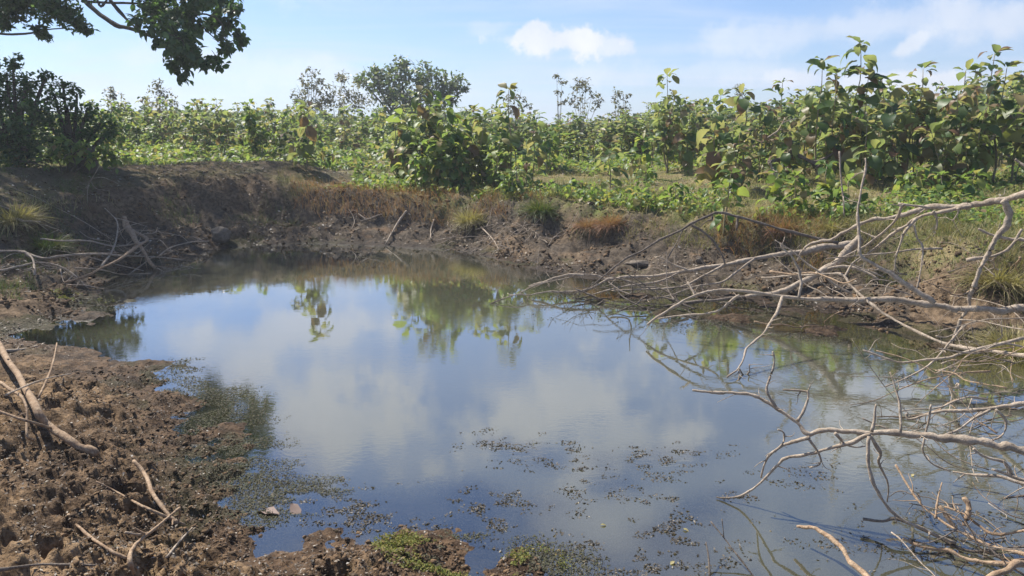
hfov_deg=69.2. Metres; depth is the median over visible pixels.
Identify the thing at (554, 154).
sapling
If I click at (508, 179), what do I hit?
seedling
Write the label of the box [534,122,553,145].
sapling
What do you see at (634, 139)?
sapling
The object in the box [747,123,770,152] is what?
sapling
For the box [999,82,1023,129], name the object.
sapling
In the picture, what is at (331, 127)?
sapling
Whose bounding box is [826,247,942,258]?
twig
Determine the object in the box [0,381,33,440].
stick
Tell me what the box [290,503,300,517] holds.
dead leaf
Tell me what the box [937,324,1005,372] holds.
twig
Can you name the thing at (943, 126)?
sapling
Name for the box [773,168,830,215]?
seedling
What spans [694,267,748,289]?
twig
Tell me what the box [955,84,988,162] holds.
sapling
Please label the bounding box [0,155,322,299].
bank grass
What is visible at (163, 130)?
sapling
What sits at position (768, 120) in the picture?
sapling
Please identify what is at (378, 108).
sapling
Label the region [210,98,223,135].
sapling
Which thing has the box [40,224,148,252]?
dead branch
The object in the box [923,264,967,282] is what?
twig
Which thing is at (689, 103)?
sapling
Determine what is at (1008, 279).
grass tuft
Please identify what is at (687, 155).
sapling
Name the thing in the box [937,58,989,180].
sapling
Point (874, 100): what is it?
sapling
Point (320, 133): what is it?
sapling
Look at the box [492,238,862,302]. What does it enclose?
dead branch
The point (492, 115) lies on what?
sapling
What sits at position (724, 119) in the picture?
sapling
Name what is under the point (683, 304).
twig
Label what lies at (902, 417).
twig
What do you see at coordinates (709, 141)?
sapling
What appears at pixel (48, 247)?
grass tuft
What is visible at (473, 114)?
sapling
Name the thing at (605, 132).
sapling
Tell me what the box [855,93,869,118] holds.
sapling
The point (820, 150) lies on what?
sapling
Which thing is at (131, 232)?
fallen branch
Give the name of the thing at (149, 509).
stick
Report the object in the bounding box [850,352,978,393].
twig
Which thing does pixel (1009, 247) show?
stick
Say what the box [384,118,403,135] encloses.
sapling
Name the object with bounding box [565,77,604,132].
skyline tree
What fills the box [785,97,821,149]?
sapling
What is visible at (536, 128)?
sapling
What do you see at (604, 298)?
twig
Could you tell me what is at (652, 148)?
sapling
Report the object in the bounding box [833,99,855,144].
sapling
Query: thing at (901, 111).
sapling
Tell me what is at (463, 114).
sapling
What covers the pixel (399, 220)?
stick
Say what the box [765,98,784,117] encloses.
sapling
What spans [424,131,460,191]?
sapling
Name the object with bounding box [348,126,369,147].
sapling
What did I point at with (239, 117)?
sapling
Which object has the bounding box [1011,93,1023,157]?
sapling
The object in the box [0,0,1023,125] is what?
sky
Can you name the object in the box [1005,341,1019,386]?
twig
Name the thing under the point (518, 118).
sapling
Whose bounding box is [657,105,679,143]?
sapling
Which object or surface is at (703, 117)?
sapling
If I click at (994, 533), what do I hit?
dead branch
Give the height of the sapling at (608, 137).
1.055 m
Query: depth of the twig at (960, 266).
8.68 m
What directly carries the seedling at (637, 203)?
on the ground at (564, 248)
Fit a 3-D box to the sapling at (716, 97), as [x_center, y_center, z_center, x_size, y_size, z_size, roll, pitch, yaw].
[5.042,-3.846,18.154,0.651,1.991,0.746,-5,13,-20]
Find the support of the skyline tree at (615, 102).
on the ground at (564, 248)
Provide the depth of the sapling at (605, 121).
27.37 m
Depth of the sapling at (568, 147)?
20.96 m
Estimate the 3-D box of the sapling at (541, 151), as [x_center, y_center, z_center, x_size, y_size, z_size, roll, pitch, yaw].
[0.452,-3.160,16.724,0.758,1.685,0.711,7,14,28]
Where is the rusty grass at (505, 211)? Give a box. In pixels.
[287,175,829,269]
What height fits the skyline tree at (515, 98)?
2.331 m
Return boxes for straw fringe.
[274,166,1023,314]
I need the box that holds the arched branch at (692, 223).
[585,211,838,291]
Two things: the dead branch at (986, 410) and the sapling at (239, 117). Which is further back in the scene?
the sapling at (239, 117)
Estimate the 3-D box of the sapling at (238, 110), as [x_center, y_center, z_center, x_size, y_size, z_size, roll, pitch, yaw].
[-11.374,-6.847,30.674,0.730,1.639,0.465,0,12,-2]
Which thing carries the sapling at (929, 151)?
on the ground at (564, 248)
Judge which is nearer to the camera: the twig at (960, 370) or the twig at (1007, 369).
the twig at (960, 370)
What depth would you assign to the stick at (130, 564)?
3.62 m
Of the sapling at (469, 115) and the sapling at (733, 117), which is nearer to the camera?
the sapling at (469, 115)
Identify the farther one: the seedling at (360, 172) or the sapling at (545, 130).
the sapling at (545, 130)
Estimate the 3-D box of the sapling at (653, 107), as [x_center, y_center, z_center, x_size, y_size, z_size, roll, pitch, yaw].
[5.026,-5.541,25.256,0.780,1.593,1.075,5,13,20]
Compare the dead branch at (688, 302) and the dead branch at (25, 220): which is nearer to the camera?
the dead branch at (688, 302)
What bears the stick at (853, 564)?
on the water
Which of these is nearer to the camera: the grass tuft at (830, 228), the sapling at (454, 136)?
the grass tuft at (830, 228)
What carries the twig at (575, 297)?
on the water
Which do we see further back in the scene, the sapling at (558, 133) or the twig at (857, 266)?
the sapling at (558, 133)
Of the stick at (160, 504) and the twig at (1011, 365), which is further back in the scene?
the twig at (1011, 365)
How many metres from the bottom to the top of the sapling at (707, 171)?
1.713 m
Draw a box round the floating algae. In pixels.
[66,281,917,575]
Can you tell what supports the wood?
on the ground at (564, 248)
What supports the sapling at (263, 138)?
on the ground at (564, 248)
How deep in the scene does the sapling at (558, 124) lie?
27.82 m
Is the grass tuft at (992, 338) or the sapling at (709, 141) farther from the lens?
the sapling at (709, 141)
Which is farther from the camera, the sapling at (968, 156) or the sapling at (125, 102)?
the sapling at (125, 102)
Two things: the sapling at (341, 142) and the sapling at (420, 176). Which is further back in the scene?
the sapling at (341, 142)
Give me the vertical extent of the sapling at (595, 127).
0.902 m
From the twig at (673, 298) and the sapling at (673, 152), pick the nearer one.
the twig at (673, 298)
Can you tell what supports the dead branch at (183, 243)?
on the ground at (564, 248)
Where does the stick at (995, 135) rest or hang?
on the sapling at (1009, 105)
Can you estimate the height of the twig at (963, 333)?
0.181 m
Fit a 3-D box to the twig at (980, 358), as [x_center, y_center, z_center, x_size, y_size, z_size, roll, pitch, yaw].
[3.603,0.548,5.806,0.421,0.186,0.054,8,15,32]
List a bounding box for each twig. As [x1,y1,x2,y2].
[12,187,108,237]
[51,249,143,270]
[53,252,149,274]
[60,269,103,291]
[79,231,140,252]
[137,230,207,241]
[558,287,619,301]
[564,285,593,305]
[585,287,638,300]
[600,272,644,288]
[609,295,647,312]
[611,280,632,293]
[619,270,673,301]
[635,292,694,309]
[644,298,664,312]
[650,286,687,307]
[666,252,674,300]
[667,266,716,275]
[671,289,748,308]
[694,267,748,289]
[705,542,710,575]
[711,519,753,575]
[732,274,773,286]
[754,316,823,331]
[765,226,797,280]
[769,270,857,283]
[771,251,826,295]
[775,240,850,293]
[820,276,868,308]
[824,251,883,276]
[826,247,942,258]
[846,279,912,295]
[850,279,891,306]
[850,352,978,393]
[851,359,990,404]
[852,340,988,470]
[862,406,969,472]
[869,270,906,291]
[870,400,939,417]
[876,350,1013,457]
[882,490,961,505]
[884,529,956,555]
[887,380,1023,394]
[887,532,935,575]
[894,398,971,440]
[902,396,987,411]
[902,398,957,428]
[904,503,1023,575]
[915,347,1013,405]
[916,277,992,291]
[919,306,1013,407]
[919,377,971,414]
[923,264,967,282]
[928,313,1023,338]
[929,368,1006,388]
[931,280,977,300]
[936,319,984,337]
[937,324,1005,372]
[938,326,1023,353]
[939,350,1023,390]
[939,378,959,401]
[939,414,1011,431]
[940,356,1015,376]
[941,350,1005,363]
[943,530,1000,557]
[945,242,995,275]
[947,253,980,272]
[948,406,1004,483]
[950,295,1023,321]
[951,345,1023,361]
[951,405,997,433]
[952,320,972,343]
[955,509,1006,543]
[957,506,1023,560]
[959,319,1023,329]
[961,255,1018,303]
[962,387,1023,399]
[971,303,1009,362]
[971,408,1023,422]
[972,244,1001,272]
[972,461,1021,518]
[972,513,1022,548]
[972,542,1023,575]
[987,315,1002,340]
[987,364,1013,380]
[996,290,1023,318]
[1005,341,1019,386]
[1009,256,1021,272]
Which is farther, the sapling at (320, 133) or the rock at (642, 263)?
the sapling at (320, 133)
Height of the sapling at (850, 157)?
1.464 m
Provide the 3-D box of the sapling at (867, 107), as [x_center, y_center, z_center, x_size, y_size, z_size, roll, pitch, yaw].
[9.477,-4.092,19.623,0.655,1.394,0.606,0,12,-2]
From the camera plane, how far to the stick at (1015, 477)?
4.26 m
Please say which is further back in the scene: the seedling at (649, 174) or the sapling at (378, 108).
the sapling at (378, 108)
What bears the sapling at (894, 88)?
on the ground at (564, 248)
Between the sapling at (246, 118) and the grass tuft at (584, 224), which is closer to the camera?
the grass tuft at (584, 224)
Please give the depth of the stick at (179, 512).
3.97 m
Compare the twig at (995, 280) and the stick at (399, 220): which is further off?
the stick at (399, 220)
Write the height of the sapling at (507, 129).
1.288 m
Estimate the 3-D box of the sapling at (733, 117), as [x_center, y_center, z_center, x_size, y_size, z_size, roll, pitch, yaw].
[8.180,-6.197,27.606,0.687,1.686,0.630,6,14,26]
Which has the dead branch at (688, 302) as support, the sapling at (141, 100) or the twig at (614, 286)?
the twig at (614, 286)
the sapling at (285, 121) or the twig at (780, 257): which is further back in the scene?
the sapling at (285, 121)
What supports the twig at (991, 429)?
on the water
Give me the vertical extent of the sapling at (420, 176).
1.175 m
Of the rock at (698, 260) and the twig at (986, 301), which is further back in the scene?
the rock at (698, 260)
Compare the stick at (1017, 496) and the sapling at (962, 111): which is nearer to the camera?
the stick at (1017, 496)
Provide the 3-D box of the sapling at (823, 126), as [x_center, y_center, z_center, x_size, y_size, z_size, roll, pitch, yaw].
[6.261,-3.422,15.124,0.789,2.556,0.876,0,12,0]
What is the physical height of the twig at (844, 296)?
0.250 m
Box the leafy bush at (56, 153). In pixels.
[0,133,130,173]
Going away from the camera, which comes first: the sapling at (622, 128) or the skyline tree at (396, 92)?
the sapling at (622, 128)
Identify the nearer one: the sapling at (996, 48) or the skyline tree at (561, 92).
the sapling at (996, 48)
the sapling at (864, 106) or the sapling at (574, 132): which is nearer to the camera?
the sapling at (574, 132)
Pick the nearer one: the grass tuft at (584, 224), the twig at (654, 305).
the twig at (654, 305)
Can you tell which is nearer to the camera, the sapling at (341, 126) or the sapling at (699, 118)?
the sapling at (699, 118)
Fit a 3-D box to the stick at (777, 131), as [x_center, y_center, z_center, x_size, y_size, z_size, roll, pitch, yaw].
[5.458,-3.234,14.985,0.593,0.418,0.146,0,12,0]
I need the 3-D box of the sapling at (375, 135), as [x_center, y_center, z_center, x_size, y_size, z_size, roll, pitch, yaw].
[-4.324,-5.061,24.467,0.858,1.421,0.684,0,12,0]
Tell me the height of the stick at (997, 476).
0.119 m
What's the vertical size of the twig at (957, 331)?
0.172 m
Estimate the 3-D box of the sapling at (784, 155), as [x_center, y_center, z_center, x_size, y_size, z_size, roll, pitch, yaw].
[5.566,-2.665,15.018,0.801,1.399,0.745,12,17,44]
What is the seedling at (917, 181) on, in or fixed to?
on the ground at (564, 248)
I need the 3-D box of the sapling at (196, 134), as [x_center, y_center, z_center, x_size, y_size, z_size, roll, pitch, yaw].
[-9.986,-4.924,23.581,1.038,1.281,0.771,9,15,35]
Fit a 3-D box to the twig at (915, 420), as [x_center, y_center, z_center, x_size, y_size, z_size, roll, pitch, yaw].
[2.755,0.770,5.041,0.897,0.749,0.157,6,14,27]
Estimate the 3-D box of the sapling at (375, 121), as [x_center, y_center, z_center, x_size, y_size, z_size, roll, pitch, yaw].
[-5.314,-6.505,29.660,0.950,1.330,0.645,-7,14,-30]
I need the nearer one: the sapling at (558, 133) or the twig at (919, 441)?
the twig at (919, 441)
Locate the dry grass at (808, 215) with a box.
[1,138,1023,276]
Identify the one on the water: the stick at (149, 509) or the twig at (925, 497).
the twig at (925, 497)
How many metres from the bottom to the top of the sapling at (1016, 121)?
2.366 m
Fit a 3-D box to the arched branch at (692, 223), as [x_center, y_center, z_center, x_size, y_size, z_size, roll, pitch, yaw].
[2.548,-0.452,9.749,3.170,1.136,0.514,1,12,6]
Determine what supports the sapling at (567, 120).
on the ground at (564, 248)
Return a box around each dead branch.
[0,234,189,281]
[0,260,87,287]
[12,217,39,222]
[22,250,59,275]
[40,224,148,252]
[86,157,117,201]
[100,208,146,266]
[127,257,152,275]
[160,237,208,254]
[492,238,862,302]
[569,274,753,309]
[761,252,1023,359]
[863,325,1023,392]
[895,464,1023,555]
[902,537,1023,575]
[905,389,1023,471]
[932,492,1023,540]
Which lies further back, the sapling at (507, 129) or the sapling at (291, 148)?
the sapling at (507, 129)
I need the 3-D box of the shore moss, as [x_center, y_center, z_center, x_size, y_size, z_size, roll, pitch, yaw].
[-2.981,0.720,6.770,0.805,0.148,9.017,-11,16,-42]
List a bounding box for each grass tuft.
[0,200,61,237]
[20,226,81,256]
[446,205,490,233]
[513,194,563,225]
[568,215,600,242]
[584,211,629,238]
[757,218,805,241]
[806,217,852,243]
[924,208,982,226]
[938,258,1023,304]
[961,312,1023,371]
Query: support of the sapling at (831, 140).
on the ground at (564, 248)
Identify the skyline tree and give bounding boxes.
[101,86,128,119]
[143,78,177,134]
[286,66,330,125]
[310,69,375,125]
[350,54,470,127]
[502,85,532,131]
[552,74,568,126]
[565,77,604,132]
[610,87,631,119]
[735,84,746,110]
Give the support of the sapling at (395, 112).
on the ground at (564, 248)
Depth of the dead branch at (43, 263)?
10.37 m
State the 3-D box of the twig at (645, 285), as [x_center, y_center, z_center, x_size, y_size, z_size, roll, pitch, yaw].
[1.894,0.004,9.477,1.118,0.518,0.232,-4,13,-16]
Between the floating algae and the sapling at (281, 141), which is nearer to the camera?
the floating algae
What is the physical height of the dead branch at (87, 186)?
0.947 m
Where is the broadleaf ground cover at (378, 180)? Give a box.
[0,132,1023,229]
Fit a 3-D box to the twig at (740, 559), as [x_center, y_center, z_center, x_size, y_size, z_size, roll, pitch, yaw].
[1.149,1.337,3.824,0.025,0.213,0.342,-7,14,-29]
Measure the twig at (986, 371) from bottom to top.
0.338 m
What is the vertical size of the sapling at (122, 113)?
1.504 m
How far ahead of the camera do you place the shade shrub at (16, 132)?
14.16 m
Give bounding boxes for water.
[2,243,1023,575]
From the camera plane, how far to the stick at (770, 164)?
14.78 m
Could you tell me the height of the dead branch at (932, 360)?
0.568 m
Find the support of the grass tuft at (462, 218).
on the ground at (564, 248)
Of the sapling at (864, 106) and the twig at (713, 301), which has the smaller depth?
the twig at (713, 301)
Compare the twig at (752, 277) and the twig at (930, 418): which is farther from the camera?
the twig at (752, 277)
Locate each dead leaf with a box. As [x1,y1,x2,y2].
[257,506,278,514]
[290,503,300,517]
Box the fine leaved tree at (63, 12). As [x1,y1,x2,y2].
[0,0,100,42]
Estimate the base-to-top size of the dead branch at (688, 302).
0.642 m
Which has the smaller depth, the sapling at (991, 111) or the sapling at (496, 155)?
the sapling at (496, 155)
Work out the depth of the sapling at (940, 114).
16.42 m
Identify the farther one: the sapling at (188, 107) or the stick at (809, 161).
the sapling at (188, 107)
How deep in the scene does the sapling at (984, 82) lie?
22.99 m
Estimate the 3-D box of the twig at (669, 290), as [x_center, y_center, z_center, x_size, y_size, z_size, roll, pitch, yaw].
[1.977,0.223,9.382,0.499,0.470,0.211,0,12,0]
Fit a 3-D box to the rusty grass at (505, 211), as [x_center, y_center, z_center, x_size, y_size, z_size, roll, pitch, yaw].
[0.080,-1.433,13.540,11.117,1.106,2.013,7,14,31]
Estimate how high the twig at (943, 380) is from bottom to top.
0.484 m
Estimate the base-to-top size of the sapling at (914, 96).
2.383 m
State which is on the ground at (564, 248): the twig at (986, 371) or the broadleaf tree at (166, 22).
the broadleaf tree at (166, 22)
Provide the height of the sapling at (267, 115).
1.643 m
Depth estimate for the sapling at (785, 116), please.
22.01 m
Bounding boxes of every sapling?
[35,125,57,146]
[80,99,101,136]
[93,108,119,150]
[100,99,139,148]
[102,101,127,140]
[118,101,134,139]
[121,109,147,140]
[124,105,139,133]
[134,96,164,129]
[135,105,156,139]
[143,117,161,144]
[150,113,166,141]
[152,99,180,139]
[157,97,190,136]
[172,112,194,149]
[178,112,209,145]
[185,99,203,130]
[188,98,213,138]
[195,113,211,142]
[200,103,221,145]
[203,106,237,154]
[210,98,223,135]
[212,110,237,140]
[228,102,241,135]
[231,119,255,146]
[234,102,256,136]
[241,98,264,154]
[245,108,270,152]
[256,109,292,153]
[260,100,281,142]
[262,97,282,142]
[276,122,303,160]
[279,106,298,129]
[286,99,322,169]
[287,103,309,140]
[288,110,302,136]
[305,107,314,127]
[312,122,330,141]
[320,113,339,140]
[321,110,330,130]
[329,121,352,134]
[333,126,355,147]
[335,104,358,150]
[337,107,348,134]
[343,108,357,132]
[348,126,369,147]
[351,109,371,142]
[365,123,384,142]
[368,112,393,149]
[369,108,385,136]
[370,107,386,132]
[375,105,389,140]
[380,119,407,176]
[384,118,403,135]
[386,108,424,183]
[391,100,406,128]
[394,107,411,130]
[401,103,410,132]
[403,139,443,191]
[407,85,447,184]
[412,103,421,126]
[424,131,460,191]
[427,90,474,179]
[450,109,493,186]
[456,106,470,131]
[457,103,494,176]
[469,107,480,132]
[471,108,492,148]
[481,128,515,186]
[487,104,499,128]
[489,83,537,188]
[489,119,502,135]
[494,114,513,142]
[511,108,523,130]
[514,125,531,143]
[517,113,533,142]
[519,110,547,181]
[524,118,545,138]
[527,112,545,143]
[532,123,560,168]
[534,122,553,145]
[537,126,553,148]
[548,118,566,138]
[550,127,568,151]
[554,113,565,124]
[556,112,574,130]
[558,124,570,140]
[559,133,576,158]
[567,112,586,143]
[568,130,589,157]
[578,111,592,135]
[580,122,595,145]
[584,130,600,154]
[589,121,602,141]
[595,121,606,141]
[595,121,617,147]
[595,124,615,143]
[602,109,631,135]
[612,115,636,152]
[617,112,628,145]
[621,122,644,152]
[623,131,661,179]
[627,128,649,151]
[633,116,651,149]
[636,102,655,128]
[642,102,651,123]
[643,98,671,169]
[646,123,660,152]
[649,68,688,172]
[650,101,662,126]
[653,126,685,161]
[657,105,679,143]
[660,94,681,132]
[673,105,699,172]
[679,97,692,130]
[683,99,701,148]
[684,97,714,151]
[685,100,708,152]
[693,103,739,189]
[695,98,707,133]
[707,89,731,154]
[707,125,724,150]
[708,165,749,237]
[711,126,762,196]
[718,108,732,132]
[721,119,742,147]
[723,83,760,169]
[725,119,751,136]
[726,105,736,127]
[728,122,741,153]
[742,106,769,149]
[743,104,756,141]
[746,105,784,179]
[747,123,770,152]
[751,102,767,142]
[751,114,778,177]
[758,109,792,156]
[762,78,794,164]
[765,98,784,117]
[767,113,799,162]
[768,121,808,185]
[771,95,799,130]
[773,106,792,143]
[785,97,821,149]
[787,86,815,167]
[787,98,821,175]
[798,105,824,159]
[800,55,838,181]
[812,66,863,173]
[816,97,841,163]
[820,35,887,174]
[833,67,889,167]
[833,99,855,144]
[836,84,878,166]
[841,118,886,186]
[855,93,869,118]
[860,106,879,151]
[861,99,920,185]
[871,73,902,177]
[874,85,905,153]
[880,83,899,138]
[880,100,919,162]
[885,60,946,179]
[898,109,911,144]
[909,97,949,180]
[914,113,969,184]
[925,108,957,161]
[930,81,955,117]
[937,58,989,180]
[941,101,1005,182]
[952,60,1023,181]
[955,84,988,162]
[958,76,983,129]
[959,105,989,147]
[967,44,1013,177]
[968,74,988,120]
[974,107,998,137]
[979,94,1000,135]
[980,74,1017,115]
[990,78,1023,182]
[997,99,1017,164]
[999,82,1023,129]
[1004,70,1023,111]
[1006,112,1023,161]
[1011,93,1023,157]
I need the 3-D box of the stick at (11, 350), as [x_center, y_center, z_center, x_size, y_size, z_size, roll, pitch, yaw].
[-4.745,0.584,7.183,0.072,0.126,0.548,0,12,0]
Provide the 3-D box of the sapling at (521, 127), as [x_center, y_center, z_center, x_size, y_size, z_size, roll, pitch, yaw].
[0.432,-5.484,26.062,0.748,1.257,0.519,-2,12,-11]
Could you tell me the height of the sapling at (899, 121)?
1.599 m
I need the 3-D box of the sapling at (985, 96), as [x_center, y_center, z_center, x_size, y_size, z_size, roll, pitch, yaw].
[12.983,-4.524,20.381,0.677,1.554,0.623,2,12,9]
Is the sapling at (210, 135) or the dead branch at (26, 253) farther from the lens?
the sapling at (210, 135)
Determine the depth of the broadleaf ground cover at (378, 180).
16.09 m
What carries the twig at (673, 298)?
on the dead branch at (688, 302)
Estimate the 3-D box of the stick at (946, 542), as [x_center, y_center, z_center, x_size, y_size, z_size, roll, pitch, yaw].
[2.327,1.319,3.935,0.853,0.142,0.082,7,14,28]
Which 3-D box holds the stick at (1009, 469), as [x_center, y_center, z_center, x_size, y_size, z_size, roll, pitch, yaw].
[2.746,1.002,4.302,0.328,0.183,0.075,2,12,11]
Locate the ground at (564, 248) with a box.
[0,128,1023,575]
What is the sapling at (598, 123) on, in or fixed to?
on the ground at (564, 248)
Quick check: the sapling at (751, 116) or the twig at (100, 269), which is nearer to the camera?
the twig at (100, 269)
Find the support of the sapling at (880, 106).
on the ground at (564, 248)
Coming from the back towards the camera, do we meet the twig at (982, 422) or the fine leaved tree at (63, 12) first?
the fine leaved tree at (63, 12)
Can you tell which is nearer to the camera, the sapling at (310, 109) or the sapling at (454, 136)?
the sapling at (454, 136)
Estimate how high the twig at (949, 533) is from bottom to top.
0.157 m
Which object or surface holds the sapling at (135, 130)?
on the ground at (564, 248)
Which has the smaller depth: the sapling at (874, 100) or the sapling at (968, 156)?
the sapling at (968, 156)
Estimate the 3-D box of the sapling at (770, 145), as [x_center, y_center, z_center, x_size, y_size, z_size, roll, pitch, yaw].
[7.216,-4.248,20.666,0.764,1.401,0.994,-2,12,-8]
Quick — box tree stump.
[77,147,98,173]
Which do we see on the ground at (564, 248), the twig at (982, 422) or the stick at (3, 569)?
the stick at (3, 569)
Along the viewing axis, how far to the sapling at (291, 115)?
25.98 m
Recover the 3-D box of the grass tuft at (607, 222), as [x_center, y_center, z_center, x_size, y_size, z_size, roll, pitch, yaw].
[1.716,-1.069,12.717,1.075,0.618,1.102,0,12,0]
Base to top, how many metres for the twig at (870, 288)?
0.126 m
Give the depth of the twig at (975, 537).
3.83 m
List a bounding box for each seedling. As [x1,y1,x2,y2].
[314,135,335,170]
[351,164,370,181]
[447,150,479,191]
[498,169,531,198]
[563,177,586,194]
[596,144,631,190]
[627,187,651,211]
[633,164,658,191]
[657,182,688,208]
[755,164,788,211]
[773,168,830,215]
[811,160,850,211]
[830,173,877,218]
[893,161,934,202]
[922,170,961,203]
[951,168,993,199]
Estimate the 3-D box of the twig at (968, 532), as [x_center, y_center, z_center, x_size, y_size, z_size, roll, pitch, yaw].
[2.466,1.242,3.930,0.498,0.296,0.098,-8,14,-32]
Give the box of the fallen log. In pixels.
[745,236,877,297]
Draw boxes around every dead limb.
[640,158,1023,380]
[692,351,1023,544]
[775,190,1023,340]
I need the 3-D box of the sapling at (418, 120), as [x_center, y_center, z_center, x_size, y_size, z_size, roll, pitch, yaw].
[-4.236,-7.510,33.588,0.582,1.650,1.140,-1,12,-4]
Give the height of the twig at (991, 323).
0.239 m
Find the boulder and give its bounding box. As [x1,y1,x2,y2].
[210,226,231,242]
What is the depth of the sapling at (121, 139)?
22.94 m
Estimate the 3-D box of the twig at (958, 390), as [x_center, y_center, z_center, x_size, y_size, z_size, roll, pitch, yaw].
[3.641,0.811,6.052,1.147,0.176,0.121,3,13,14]
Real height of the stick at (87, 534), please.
0.085 m
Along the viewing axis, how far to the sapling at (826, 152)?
18.29 m
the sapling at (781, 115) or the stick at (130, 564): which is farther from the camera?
the sapling at (781, 115)
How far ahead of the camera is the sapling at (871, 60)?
15.16 m
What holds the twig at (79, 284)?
on the ground at (564, 248)
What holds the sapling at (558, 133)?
on the ground at (564, 248)
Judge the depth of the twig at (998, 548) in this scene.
3.62 m
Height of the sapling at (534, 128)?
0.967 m
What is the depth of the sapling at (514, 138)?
15.97 m
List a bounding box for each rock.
[624,260,648,267]
[695,256,702,263]
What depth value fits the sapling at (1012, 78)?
23.80 m
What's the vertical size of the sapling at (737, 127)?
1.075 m
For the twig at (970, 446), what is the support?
on the dead branch at (986, 410)
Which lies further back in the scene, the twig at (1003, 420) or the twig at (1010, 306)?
the twig at (1010, 306)
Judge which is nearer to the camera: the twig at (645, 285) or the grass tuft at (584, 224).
the twig at (645, 285)
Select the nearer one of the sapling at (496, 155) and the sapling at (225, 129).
the sapling at (496, 155)
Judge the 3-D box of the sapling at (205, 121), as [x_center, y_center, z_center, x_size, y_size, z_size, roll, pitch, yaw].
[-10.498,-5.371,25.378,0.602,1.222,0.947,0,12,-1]
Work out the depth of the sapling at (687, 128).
22.25 m
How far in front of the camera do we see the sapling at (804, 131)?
15.41 m
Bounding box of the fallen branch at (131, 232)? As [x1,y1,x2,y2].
[64,216,180,282]
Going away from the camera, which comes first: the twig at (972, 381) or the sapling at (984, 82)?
the twig at (972, 381)
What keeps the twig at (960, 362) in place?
on the water
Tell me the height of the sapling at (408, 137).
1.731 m
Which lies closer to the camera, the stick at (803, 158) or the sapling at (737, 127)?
the stick at (803, 158)
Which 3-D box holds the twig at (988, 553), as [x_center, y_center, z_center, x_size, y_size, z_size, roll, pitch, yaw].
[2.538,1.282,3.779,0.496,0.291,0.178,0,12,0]
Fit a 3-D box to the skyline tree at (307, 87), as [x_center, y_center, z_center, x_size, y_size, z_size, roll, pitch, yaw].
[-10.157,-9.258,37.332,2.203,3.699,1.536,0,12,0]
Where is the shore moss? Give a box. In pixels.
[50,286,575,575]
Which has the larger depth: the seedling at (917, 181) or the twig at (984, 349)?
the seedling at (917, 181)
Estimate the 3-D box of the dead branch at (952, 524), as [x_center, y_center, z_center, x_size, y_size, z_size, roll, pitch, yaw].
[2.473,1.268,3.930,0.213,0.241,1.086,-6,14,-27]
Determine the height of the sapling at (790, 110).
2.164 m
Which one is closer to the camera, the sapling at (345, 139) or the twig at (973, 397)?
the twig at (973, 397)
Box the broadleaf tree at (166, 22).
[81,0,250,86]
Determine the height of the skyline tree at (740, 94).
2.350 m
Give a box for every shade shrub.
[0,52,61,167]
[24,76,121,166]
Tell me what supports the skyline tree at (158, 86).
on the ground at (564, 248)
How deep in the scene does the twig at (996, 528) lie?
4.15 m
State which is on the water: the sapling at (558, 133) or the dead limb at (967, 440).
the dead limb at (967, 440)
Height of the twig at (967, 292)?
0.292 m
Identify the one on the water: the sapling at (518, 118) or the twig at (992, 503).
the twig at (992, 503)
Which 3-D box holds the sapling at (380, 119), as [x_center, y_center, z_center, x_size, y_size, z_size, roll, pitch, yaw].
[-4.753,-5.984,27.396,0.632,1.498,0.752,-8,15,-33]
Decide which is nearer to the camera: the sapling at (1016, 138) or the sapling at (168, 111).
the sapling at (1016, 138)
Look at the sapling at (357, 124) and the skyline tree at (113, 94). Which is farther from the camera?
the skyline tree at (113, 94)
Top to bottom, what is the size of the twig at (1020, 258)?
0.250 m
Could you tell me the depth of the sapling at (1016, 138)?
13.83 m
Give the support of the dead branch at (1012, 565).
in the water
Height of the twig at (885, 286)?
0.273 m
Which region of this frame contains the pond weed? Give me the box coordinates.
[227,428,1023,575]
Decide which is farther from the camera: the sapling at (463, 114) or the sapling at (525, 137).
the sapling at (463, 114)
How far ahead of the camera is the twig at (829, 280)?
8.14 m
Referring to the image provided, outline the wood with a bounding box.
[4,81,1019,136]
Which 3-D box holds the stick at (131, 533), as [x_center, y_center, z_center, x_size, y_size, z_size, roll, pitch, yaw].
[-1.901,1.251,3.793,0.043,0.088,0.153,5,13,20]
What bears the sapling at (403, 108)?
on the ground at (564, 248)
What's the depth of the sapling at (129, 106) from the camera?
32.05 m
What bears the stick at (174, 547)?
on the ground at (564, 248)
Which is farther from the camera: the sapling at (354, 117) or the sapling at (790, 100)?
the sapling at (354, 117)
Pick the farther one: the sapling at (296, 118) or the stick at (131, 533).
the sapling at (296, 118)
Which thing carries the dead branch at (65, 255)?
on the ground at (564, 248)
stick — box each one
[0,341,99,456]
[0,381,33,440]
[0,410,51,428]
[0,563,100,571]
[5,373,70,395]
[6,344,37,351]
[37,343,59,398]
[67,513,126,562]
[96,481,185,525]
[124,531,147,535]
[127,507,180,574]
[132,459,176,525]
[165,527,192,558]
[170,508,180,526]
[383,210,406,244]
[480,227,504,248]
[767,152,832,170]
[768,117,797,137]
[768,161,777,175]
[789,144,821,167]
[796,525,869,575]
[839,151,862,215]
[863,517,1023,552]
[953,471,1023,498]
[962,496,971,526]
[966,229,1022,262]
[968,445,1014,475]
[978,221,1023,241]
[983,110,1023,145]
[991,460,1023,481]
[1003,485,1023,513]
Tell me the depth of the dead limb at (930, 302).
7.33 m

